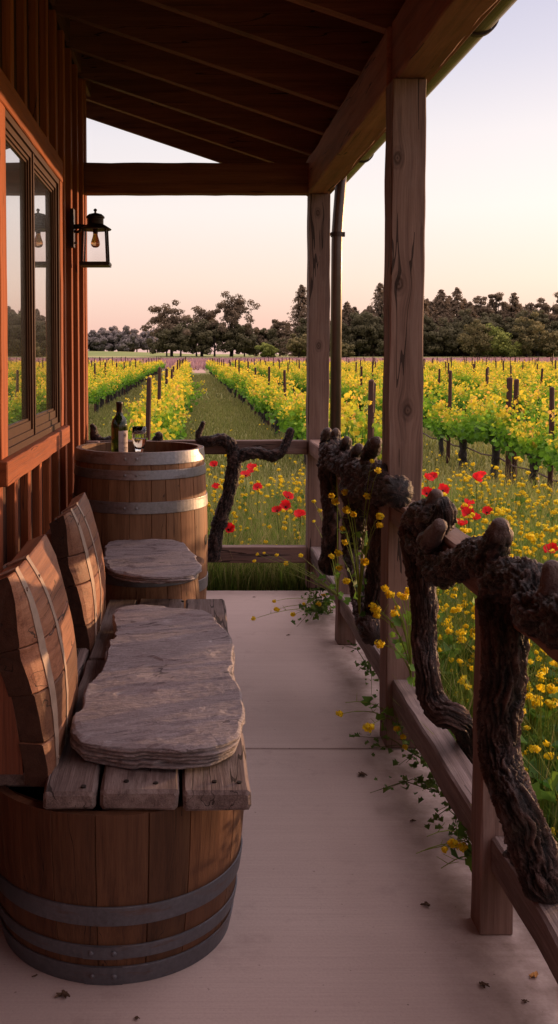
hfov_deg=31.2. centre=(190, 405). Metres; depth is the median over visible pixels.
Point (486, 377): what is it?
vineyard stake
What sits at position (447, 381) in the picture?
grapevine
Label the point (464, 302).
conifer
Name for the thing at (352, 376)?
grapevine
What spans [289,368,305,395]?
grapevine
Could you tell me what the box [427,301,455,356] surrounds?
conifer
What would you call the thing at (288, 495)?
poppy
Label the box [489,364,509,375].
grapevine
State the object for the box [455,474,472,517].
mustard plant
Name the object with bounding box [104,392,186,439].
grapevine
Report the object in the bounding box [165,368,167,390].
vineyard stake
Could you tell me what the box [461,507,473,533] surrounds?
poppy
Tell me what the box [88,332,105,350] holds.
distant tree
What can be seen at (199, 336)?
understory tree
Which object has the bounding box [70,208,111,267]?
wall lantern
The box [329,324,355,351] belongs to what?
understory tree
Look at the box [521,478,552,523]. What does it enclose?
mustard plant
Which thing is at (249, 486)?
mustard plant
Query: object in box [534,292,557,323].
tall tree
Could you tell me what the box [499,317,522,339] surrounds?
understory tree
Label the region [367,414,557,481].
drip hose
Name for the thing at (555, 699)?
mustard plant
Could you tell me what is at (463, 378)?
grapevine
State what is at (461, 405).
grapevine
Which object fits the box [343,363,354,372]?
grapevine
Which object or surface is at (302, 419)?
grapevine
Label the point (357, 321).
understory tree
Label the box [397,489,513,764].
vine trunk
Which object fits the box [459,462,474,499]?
mustard plant
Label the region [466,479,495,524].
mustard plant
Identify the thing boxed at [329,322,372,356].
understory tree
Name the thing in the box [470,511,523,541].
mustard plant
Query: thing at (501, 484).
mustard plant
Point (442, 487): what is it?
poppy
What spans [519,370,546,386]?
grapevine
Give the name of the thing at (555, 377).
grapevine
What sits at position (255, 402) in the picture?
grapevine
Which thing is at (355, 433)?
young grapevine
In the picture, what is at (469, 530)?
mustard plant
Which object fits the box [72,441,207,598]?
wine barrel
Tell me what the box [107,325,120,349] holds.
distant tree
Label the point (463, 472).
mustard plant
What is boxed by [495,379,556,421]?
grapevine
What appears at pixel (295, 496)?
mustard plant
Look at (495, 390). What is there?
grapevine
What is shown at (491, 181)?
sky
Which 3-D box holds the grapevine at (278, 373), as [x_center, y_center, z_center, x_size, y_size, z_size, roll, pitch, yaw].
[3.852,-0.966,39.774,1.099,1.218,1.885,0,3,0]
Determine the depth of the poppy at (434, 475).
8.53 m
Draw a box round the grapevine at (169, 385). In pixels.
[132,377,188,420]
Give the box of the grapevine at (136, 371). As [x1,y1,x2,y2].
[123,363,140,391]
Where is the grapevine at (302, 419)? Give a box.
[284,393,379,439]
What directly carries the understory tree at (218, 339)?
on the ground at (106, 354)
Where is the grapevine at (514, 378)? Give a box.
[507,372,527,383]
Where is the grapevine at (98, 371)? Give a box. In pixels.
[88,364,100,375]
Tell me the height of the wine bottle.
0.288 m
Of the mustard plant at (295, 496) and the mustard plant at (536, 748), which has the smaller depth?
the mustard plant at (536, 748)
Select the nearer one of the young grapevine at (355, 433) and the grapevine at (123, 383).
the young grapevine at (355, 433)
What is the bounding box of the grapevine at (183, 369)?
[175,362,191,380]
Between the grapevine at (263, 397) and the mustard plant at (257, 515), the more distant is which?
the grapevine at (263, 397)
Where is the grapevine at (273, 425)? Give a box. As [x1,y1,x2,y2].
[251,378,282,430]
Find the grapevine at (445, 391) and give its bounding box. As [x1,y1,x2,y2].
[432,378,461,411]
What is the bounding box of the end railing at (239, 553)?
[86,439,307,562]
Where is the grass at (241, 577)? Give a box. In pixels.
[88,374,557,845]
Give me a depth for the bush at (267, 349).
303.11 m
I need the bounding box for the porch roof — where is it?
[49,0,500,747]
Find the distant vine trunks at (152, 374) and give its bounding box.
[145,368,291,380]
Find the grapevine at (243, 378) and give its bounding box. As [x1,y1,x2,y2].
[233,368,260,391]
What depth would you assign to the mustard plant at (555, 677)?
3.67 m
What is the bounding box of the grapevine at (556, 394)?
[540,380,557,418]
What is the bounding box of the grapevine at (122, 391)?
[120,367,130,396]
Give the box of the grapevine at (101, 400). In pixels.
[92,371,115,409]
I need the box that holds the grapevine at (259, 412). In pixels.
[246,372,280,416]
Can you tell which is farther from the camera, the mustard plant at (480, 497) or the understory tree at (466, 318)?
the understory tree at (466, 318)
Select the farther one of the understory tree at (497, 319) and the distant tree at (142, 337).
the distant tree at (142, 337)
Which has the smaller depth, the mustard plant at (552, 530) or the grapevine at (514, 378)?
the mustard plant at (552, 530)
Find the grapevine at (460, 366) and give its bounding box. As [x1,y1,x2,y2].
[445,365,468,378]
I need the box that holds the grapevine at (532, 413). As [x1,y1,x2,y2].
[519,396,557,428]
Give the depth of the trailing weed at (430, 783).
3.28 m
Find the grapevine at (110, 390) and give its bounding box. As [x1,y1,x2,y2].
[88,373,117,399]
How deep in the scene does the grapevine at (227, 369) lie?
40.77 m
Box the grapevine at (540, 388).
[527,379,547,405]
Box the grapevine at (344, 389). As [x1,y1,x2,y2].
[341,375,369,416]
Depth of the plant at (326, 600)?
5.61 m
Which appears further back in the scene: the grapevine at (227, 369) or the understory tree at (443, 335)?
the understory tree at (443, 335)
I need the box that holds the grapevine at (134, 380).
[122,366,140,394]
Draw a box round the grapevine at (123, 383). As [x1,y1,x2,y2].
[92,368,129,399]
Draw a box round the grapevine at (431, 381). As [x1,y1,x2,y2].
[423,373,446,407]
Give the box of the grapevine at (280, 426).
[270,392,300,456]
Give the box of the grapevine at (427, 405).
[423,382,443,419]
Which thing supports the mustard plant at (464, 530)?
on the ground at (106, 354)
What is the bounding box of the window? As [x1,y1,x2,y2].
[5,109,60,456]
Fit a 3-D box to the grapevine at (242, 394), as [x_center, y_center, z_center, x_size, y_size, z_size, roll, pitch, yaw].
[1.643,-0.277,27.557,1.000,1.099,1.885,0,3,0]
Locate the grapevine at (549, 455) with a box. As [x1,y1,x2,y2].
[545,431,557,470]
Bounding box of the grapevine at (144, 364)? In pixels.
[136,361,150,380]
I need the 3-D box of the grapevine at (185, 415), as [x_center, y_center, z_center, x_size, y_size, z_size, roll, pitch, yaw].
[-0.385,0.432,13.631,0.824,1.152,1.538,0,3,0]
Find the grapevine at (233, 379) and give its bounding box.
[228,366,249,403]
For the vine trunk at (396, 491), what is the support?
attached to the side railing at (497, 895)
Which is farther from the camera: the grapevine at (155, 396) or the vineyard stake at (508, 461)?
the grapevine at (155, 396)
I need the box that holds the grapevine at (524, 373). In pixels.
[518,364,540,378]
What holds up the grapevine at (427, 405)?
on the ground at (106, 354)
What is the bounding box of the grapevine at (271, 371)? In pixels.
[265,364,278,381]
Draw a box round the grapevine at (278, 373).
[272,367,290,382]
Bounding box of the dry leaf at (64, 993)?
[55,989,69,997]
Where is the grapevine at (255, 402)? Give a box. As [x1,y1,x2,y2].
[243,375,266,421]
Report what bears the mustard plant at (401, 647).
on the ground at (106, 354)
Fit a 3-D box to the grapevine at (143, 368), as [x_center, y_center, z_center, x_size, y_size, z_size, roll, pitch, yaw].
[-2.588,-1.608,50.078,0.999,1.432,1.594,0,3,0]
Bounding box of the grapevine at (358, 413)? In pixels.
[297,390,381,459]
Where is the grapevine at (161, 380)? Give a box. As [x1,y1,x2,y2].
[141,371,180,390]
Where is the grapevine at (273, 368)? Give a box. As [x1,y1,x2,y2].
[271,365,285,387]
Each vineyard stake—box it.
[94,363,95,410]
[104,362,106,404]
[146,377,151,439]
[157,367,160,406]
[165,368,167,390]
[238,360,239,398]
[254,367,256,414]
[267,366,269,425]
[283,370,286,433]
[360,366,362,385]
[367,379,373,439]
[374,382,375,417]
[446,370,451,463]
[485,368,487,390]
[505,377,512,486]
[511,379,518,484]
[539,368,542,394]
[547,387,554,497]
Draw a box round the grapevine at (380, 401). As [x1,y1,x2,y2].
[375,387,431,408]
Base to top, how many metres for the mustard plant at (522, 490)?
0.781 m
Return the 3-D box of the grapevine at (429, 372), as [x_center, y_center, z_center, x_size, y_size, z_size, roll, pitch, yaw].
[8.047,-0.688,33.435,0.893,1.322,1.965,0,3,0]
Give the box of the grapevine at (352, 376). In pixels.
[329,369,357,395]
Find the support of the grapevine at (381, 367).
on the ground at (106, 354)
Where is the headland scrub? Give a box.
[88,357,557,369]
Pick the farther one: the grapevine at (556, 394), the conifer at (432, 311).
the conifer at (432, 311)
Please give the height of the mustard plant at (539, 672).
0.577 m
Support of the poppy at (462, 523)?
on the ground at (106, 354)
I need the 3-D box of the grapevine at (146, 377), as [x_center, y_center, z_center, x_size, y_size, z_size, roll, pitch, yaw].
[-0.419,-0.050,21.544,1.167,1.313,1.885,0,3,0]
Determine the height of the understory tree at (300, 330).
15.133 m
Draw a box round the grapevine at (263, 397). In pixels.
[249,377,294,436]
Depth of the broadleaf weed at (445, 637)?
4.43 m
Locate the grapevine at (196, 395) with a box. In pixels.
[163,375,206,402]
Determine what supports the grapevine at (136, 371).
on the ground at (106, 354)
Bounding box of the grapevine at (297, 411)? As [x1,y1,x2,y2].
[269,381,305,464]
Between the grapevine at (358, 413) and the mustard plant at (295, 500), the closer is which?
the mustard plant at (295, 500)
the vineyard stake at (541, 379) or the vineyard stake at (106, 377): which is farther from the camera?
the vineyard stake at (106, 377)
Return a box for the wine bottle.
[111,402,127,451]
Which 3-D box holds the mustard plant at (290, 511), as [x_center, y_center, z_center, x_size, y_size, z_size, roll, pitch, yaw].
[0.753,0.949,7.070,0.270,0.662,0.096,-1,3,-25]
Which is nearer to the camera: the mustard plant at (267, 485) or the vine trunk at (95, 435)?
the vine trunk at (95, 435)
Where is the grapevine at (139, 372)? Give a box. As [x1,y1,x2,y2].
[128,365,142,387]
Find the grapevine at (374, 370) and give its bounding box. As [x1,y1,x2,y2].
[358,366,378,377]
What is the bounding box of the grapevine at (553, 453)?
[508,404,557,474]
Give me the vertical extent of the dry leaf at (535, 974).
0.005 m
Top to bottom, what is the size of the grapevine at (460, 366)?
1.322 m
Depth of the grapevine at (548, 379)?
28.49 m
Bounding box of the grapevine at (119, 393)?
[118,371,127,396]
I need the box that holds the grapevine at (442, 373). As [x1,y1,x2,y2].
[431,368,457,388]
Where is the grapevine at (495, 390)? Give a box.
[457,372,526,407]
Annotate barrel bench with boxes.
[0,492,250,984]
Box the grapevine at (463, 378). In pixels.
[452,365,484,390]
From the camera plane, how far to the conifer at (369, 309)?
321.84 m
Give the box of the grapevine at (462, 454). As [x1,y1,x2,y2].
[426,393,497,468]
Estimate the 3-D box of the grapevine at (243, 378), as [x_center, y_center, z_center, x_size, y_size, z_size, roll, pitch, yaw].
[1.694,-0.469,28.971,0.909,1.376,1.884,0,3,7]
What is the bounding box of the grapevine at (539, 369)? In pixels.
[527,364,557,378]
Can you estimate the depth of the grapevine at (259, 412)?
25.00 m
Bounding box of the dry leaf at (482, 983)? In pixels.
[479,981,489,987]
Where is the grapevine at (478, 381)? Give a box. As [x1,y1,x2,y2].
[465,371,498,389]
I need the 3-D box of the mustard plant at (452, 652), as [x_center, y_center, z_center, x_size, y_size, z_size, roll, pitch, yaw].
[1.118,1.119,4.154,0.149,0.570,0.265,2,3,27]
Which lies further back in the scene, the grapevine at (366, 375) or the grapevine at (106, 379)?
the grapevine at (366, 375)
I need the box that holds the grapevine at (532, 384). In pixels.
[506,374,545,419]
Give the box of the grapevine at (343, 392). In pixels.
[329,373,364,397]
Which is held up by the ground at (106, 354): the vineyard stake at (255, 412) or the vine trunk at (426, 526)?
the vineyard stake at (255, 412)
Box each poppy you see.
[209,461,217,489]
[211,483,220,504]
[225,522,234,544]
[240,470,250,506]
[246,468,253,504]
[247,463,256,486]
[253,482,261,520]
[272,506,281,543]
[279,499,290,533]
[283,491,293,499]
[294,509,305,531]
[422,486,432,498]
[424,473,433,486]
[429,472,437,480]
[438,483,449,493]
[456,518,467,525]
[460,503,473,534]
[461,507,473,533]
[464,498,474,527]
[472,472,483,529]
[472,512,480,534]
[477,471,485,500]
[482,506,492,527]
[543,542,557,552]
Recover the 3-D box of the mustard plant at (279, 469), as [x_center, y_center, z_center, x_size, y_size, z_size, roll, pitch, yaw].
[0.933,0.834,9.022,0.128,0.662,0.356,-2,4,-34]
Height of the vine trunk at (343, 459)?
0.850 m
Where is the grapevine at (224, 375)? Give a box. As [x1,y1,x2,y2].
[221,370,231,393]
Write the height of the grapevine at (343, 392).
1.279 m
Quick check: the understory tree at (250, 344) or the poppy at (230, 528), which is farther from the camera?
the understory tree at (250, 344)
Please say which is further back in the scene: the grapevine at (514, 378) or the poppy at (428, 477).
the grapevine at (514, 378)
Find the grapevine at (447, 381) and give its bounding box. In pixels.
[441,375,460,389]
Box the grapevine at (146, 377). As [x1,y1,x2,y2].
[145,374,192,404]
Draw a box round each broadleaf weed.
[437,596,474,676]
[437,634,473,699]
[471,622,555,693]
[520,735,557,829]
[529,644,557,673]
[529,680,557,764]
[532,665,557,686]
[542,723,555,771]
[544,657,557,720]
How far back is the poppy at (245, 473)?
8.92 m
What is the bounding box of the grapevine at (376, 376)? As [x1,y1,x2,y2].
[370,370,382,382]
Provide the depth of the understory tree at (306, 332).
313.47 m
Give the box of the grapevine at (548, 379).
[528,366,556,390]
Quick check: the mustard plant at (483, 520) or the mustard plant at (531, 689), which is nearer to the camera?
the mustard plant at (531, 689)
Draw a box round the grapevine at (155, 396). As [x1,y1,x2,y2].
[124,383,184,428]
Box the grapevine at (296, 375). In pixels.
[289,366,305,392]
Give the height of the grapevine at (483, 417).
1.365 m
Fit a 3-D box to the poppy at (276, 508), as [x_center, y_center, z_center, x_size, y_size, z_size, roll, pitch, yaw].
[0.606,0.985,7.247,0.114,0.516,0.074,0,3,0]
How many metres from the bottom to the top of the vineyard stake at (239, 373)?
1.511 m
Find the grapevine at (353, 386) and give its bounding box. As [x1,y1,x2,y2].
[341,375,368,410]
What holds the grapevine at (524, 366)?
on the ground at (106, 354)
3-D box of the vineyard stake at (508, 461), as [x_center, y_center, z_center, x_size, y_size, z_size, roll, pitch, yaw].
[3.871,0.355,12.087,0.076,1.411,0.081,-1,3,-21]
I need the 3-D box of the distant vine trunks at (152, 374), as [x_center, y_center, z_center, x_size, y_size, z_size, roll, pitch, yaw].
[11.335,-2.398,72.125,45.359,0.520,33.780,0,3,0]
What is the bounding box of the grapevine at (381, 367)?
[369,360,382,373]
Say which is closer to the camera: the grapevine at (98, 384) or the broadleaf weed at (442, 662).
the broadleaf weed at (442, 662)
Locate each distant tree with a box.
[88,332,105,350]
[89,330,111,350]
[96,327,113,345]
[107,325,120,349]
[113,325,139,351]
[122,328,146,351]
[142,329,164,352]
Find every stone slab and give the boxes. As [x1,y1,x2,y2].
[70,604,244,769]
[104,539,201,583]
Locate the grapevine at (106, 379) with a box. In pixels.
[91,370,121,404]
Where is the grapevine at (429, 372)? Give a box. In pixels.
[424,366,440,378]
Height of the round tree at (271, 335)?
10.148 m
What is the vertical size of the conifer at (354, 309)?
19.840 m
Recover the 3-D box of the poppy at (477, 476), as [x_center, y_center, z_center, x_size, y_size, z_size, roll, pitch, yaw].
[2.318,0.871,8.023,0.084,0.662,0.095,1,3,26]
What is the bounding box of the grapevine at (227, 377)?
[226,370,240,386]
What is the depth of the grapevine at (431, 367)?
50.46 m
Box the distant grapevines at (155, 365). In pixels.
[88,359,557,373]
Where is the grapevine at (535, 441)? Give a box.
[490,398,557,490]
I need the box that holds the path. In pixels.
[192,368,205,372]
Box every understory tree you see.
[145,329,185,356]
[169,318,196,355]
[180,322,217,356]
[196,319,232,356]
[220,323,248,356]
[234,325,259,356]
[294,318,306,338]
[303,325,330,355]
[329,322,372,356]
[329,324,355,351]
[349,312,376,356]
[352,311,383,356]
[368,314,383,356]
[423,314,429,343]
[423,316,437,355]
[423,325,457,356]
[438,308,473,356]
[439,323,463,356]
[449,320,486,356]
[470,312,491,356]
[476,313,511,356]
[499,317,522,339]
[506,309,533,356]
[512,324,549,356]
[527,309,553,356]
[548,321,557,330]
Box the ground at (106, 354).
[88,351,557,501]
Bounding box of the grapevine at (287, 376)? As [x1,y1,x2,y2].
[279,369,289,384]
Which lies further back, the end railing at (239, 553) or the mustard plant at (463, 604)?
the end railing at (239, 553)
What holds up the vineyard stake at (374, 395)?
on the ground at (106, 354)
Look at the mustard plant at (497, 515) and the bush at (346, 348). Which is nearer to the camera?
the mustard plant at (497, 515)
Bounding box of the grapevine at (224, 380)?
[215,366,242,396]
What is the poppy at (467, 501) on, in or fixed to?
on the ground at (106, 354)
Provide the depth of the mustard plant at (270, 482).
9.61 m
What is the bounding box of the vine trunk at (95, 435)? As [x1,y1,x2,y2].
[89,423,162,440]
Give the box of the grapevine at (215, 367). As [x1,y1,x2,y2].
[212,364,226,383]
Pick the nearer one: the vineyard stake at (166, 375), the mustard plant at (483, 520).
the mustard plant at (483, 520)
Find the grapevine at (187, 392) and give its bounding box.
[146,373,198,412]
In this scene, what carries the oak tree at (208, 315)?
on the ground at (106, 354)
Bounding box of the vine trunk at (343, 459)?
[315,427,388,575]
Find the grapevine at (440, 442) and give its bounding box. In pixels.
[423,395,461,458]
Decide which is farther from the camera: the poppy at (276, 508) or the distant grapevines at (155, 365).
the distant grapevines at (155, 365)
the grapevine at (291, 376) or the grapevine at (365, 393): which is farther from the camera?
the grapevine at (291, 376)
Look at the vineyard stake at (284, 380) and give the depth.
17.43 m
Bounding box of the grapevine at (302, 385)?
[297,377,305,392]
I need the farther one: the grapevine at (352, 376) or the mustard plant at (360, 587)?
the grapevine at (352, 376)
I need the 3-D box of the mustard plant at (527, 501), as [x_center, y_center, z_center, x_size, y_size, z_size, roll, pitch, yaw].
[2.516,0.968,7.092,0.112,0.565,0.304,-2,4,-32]
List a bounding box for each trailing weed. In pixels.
[291,572,327,624]
[342,640,378,697]
[349,727,427,767]
[371,772,441,802]
[424,793,466,839]
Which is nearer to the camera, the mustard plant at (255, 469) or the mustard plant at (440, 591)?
the mustard plant at (440, 591)
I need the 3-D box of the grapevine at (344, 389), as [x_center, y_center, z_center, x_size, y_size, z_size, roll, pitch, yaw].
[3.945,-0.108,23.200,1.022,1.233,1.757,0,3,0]
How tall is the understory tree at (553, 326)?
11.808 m
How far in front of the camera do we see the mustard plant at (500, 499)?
7.93 m
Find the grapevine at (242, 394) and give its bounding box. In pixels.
[235,377,264,411]
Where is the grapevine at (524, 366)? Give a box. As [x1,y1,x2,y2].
[513,361,528,369]
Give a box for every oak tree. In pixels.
[140,300,190,355]
[176,305,220,355]
[206,291,259,356]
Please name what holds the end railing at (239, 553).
on the porch floor
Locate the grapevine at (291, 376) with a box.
[287,368,298,386]
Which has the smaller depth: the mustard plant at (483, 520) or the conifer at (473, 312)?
the mustard plant at (483, 520)
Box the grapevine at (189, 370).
[171,365,194,380]
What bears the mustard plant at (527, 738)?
on the ground at (106, 354)
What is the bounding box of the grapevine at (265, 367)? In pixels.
[261,365,271,376]
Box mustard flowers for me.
[103,420,557,834]
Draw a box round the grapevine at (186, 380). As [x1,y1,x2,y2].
[162,368,193,388]
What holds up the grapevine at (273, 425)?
on the ground at (106, 354)
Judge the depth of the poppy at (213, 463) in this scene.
9.73 m
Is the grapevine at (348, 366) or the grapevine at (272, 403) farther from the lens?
the grapevine at (348, 366)
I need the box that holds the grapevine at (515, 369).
[504,365,533,378]
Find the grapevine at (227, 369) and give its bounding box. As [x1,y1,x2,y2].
[217,363,237,391]
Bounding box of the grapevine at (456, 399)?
[443,380,480,413]
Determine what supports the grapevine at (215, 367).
on the ground at (106, 354)
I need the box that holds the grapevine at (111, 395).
[110,373,122,402]
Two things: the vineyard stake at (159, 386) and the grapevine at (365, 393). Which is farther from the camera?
the grapevine at (365, 393)
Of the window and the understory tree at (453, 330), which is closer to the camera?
the window
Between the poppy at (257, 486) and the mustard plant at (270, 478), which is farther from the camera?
the mustard plant at (270, 478)
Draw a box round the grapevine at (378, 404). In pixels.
[362,384,382,415]
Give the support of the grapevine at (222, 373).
on the ground at (106, 354)
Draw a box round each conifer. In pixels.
[274,284,306,356]
[342,301,353,326]
[352,307,359,313]
[353,305,383,356]
[364,282,383,356]
[423,298,446,356]
[427,289,458,356]
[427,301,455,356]
[445,301,486,356]
[447,287,466,355]
[460,298,467,308]
[500,292,521,356]
[501,302,510,318]
[518,306,544,356]
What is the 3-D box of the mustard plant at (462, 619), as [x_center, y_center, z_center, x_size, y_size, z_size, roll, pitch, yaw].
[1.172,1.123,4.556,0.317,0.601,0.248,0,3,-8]
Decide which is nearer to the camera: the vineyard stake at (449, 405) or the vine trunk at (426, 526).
the vine trunk at (426, 526)
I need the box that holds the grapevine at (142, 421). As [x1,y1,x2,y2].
[128,412,174,439]
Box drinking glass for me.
[132,426,146,451]
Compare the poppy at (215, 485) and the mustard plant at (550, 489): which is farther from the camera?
the poppy at (215, 485)
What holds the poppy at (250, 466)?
on the ground at (106, 354)
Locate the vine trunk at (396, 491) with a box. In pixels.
[339,472,413,645]
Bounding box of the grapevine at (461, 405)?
[452,379,491,409]
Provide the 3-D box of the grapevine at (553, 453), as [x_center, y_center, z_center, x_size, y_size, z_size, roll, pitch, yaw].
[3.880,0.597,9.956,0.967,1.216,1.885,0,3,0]
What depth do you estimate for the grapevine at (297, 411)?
13.68 m
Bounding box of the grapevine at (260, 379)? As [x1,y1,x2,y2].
[243,376,266,414]
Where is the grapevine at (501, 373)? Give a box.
[489,366,519,386]
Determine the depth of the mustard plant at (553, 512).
6.35 m
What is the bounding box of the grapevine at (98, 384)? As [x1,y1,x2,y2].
[88,368,103,413]
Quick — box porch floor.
[0,591,557,1023]
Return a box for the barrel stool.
[103,554,203,607]
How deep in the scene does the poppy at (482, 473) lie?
8.13 m
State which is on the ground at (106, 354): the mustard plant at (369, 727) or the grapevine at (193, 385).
the grapevine at (193, 385)
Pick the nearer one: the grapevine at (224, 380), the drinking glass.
the drinking glass
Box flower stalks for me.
[437,508,557,827]
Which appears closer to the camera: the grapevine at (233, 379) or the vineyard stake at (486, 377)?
the vineyard stake at (486, 377)
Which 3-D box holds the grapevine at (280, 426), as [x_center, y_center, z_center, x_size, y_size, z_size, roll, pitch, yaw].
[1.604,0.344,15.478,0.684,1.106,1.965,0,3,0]
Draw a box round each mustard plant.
[209,506,240,540]
[213,454,226,492]
[218,485,248,543]
[223,475,259,518]
[229,525,241,544]
[232,509,250,540]
[233,467,257,527]
[234,479,253,515]
[239,465,264,498]
[245,503,265,537]
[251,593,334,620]
[252,475,350,604]
[257,463,284,500]
[259,475,297,518]
[263,509,285,544]
[264,484,282,530]
[267,484,282,519]
[269,477,283,512]
[277,461,303,509]
[277,513,303,542]
[279,479,305,532]
[281,469,303,516]
[282,481,305,531]
[282,508,305,544]
[282,521,300,544]
[292,479,303,507]
[294,487,305,542]
[328,459,383,616]
[335,696,407,749]
[368,585,415,686]
[416,821,471,871]
[436,590,471,671]
[437,584,469,621]
[437,591,473,650]
[437,608,474,681]
[437,627,557,744]
[443,492,467,527]
[444,587,476,629]
[447,471,486,525]
[449,528,473,607]
[450,607,473,655]
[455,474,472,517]
[455,607,474,712]
[456,463,493,511]
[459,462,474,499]
[459,527,476,536]
[460,476,474,504]
[463,591,474,605]
[466,467,506,525]
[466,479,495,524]
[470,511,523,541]
[475,470,502,526]
[475,480,496,525]
[479,497,509,517]
[481,508,512,542]
[486,476,510,518]
[487,488,522,524]
[494,457,539,521]
[494,513,533,557]
[495,508,529,554]
[500,475,537,520]
[507,515,548,557]
[510,527,533,554]
[512,472,526,523]
[514,457,542,511]
[518,503,544,541]
[519,490,547,528]
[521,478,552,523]
[521,708,530,756]
[523,710,556,771]
[524,677,557,736]
[525,500,557,535]
[526,527,554,563]
[527,640,547,694]
[527,659,557,711]
[531,546,557,558]
[531,685,557,763]
[531,698,557,733]
[532,504,548,544]
[532,745,557,795]
[539,534,549,559]
[540,482,557,526]
[546,660,557,709]
[547,510,557,558]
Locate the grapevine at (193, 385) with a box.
[169,369,205,391]
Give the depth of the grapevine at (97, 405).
27.23 m
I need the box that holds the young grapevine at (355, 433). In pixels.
[303,406,424,495]
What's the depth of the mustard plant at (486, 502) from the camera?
8.37 m
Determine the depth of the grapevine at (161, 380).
24.01 m
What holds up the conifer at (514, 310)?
on the ground at (106, 354)
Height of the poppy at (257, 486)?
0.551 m
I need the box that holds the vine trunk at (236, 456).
[195,421,294,562]
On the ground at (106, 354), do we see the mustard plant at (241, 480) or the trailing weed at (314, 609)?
the mustard plant at (241, 480)
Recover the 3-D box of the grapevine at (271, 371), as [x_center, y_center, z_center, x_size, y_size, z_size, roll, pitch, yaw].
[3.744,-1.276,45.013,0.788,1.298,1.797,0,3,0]
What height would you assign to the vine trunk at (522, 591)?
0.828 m
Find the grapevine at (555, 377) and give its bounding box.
[549,370,557,386]
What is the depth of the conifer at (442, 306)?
332.39 m
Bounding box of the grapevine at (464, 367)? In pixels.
[453,360,472,372]
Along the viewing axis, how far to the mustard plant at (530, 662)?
3.75 m
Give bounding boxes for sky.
[86,0,557,353]
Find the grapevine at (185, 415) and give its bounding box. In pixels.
[132,395,191,438]
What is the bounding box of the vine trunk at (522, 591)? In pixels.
[475,556,557,903]
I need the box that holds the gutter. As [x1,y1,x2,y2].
[330,0,516,435]
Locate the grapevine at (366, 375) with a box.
[354,365,382,382]
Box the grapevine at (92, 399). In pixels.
[88,381,104,404]
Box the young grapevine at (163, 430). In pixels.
[145,416,190,439]
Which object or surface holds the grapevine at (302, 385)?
on the ground at (106, 354)
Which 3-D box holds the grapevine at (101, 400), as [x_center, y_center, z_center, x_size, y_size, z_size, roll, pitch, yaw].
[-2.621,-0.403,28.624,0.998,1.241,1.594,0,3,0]
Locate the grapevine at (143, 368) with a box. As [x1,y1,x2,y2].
[132,362,148,384]
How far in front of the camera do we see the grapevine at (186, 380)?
25.52 m
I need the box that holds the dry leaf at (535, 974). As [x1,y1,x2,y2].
[529,971,537,977]
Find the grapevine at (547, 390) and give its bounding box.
[540,374,557,404]
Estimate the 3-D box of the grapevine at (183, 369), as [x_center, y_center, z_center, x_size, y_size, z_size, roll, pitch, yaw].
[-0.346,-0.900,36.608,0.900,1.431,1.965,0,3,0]
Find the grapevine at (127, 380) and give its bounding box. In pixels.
[113,367,136,396]
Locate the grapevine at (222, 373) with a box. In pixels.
[217,365,228,389]
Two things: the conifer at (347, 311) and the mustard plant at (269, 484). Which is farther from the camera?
the conifer at (347, 311)
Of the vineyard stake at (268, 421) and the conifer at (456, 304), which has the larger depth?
the conifer at (456, 304)
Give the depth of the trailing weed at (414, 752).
3.60 m
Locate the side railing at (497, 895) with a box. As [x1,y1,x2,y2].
[309,439,557,983]
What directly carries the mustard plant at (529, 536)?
on the ground at (106, 354)
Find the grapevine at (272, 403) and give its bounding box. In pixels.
[261,384,299,420]
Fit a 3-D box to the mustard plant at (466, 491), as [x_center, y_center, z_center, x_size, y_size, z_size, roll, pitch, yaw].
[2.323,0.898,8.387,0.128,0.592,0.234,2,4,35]
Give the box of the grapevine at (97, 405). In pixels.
[90,377,109,412]
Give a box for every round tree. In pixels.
[248,327,267,355]
[259,328,277,340]
[260,328,286,355]
[270,319,290,355]
[279,328,294,352]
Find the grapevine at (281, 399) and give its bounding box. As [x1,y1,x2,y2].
[271,388,305,423]
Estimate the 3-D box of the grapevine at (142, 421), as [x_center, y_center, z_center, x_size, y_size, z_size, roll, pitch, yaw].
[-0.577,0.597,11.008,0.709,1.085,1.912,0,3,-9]
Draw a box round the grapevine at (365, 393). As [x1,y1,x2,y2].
[357,373,382,406]
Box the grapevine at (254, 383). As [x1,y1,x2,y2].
[246,373,281,424]
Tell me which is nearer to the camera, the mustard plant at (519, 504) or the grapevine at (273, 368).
the mustard plant at (519, 504)
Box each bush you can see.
[254,342,278,356]
[286,333,306,356]
[341,342,354,356]
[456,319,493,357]
[480,323,522,356]
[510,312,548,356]
[537,331,557,356]
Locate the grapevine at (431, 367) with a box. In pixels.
[426,362,443,370]
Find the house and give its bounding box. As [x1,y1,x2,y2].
[0,0,87,572]
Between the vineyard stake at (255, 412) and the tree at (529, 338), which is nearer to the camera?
the vineyard stake at (255, 412)
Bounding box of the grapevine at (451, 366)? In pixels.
[443,361,461,371]
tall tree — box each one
[472,296,492,318]
[487,292,510,355]
[525,302,556,356]
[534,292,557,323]
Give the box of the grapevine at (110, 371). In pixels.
[96,365,125,403]
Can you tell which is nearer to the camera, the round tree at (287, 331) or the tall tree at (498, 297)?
the tall tree at (498, 297)
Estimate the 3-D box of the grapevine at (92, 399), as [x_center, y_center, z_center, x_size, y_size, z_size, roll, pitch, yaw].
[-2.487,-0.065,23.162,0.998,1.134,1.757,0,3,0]
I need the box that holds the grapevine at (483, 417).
[438,383,535,481]
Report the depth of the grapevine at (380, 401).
18.73 m
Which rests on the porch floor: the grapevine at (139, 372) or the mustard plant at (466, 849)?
the mustard plant at (466, 849)

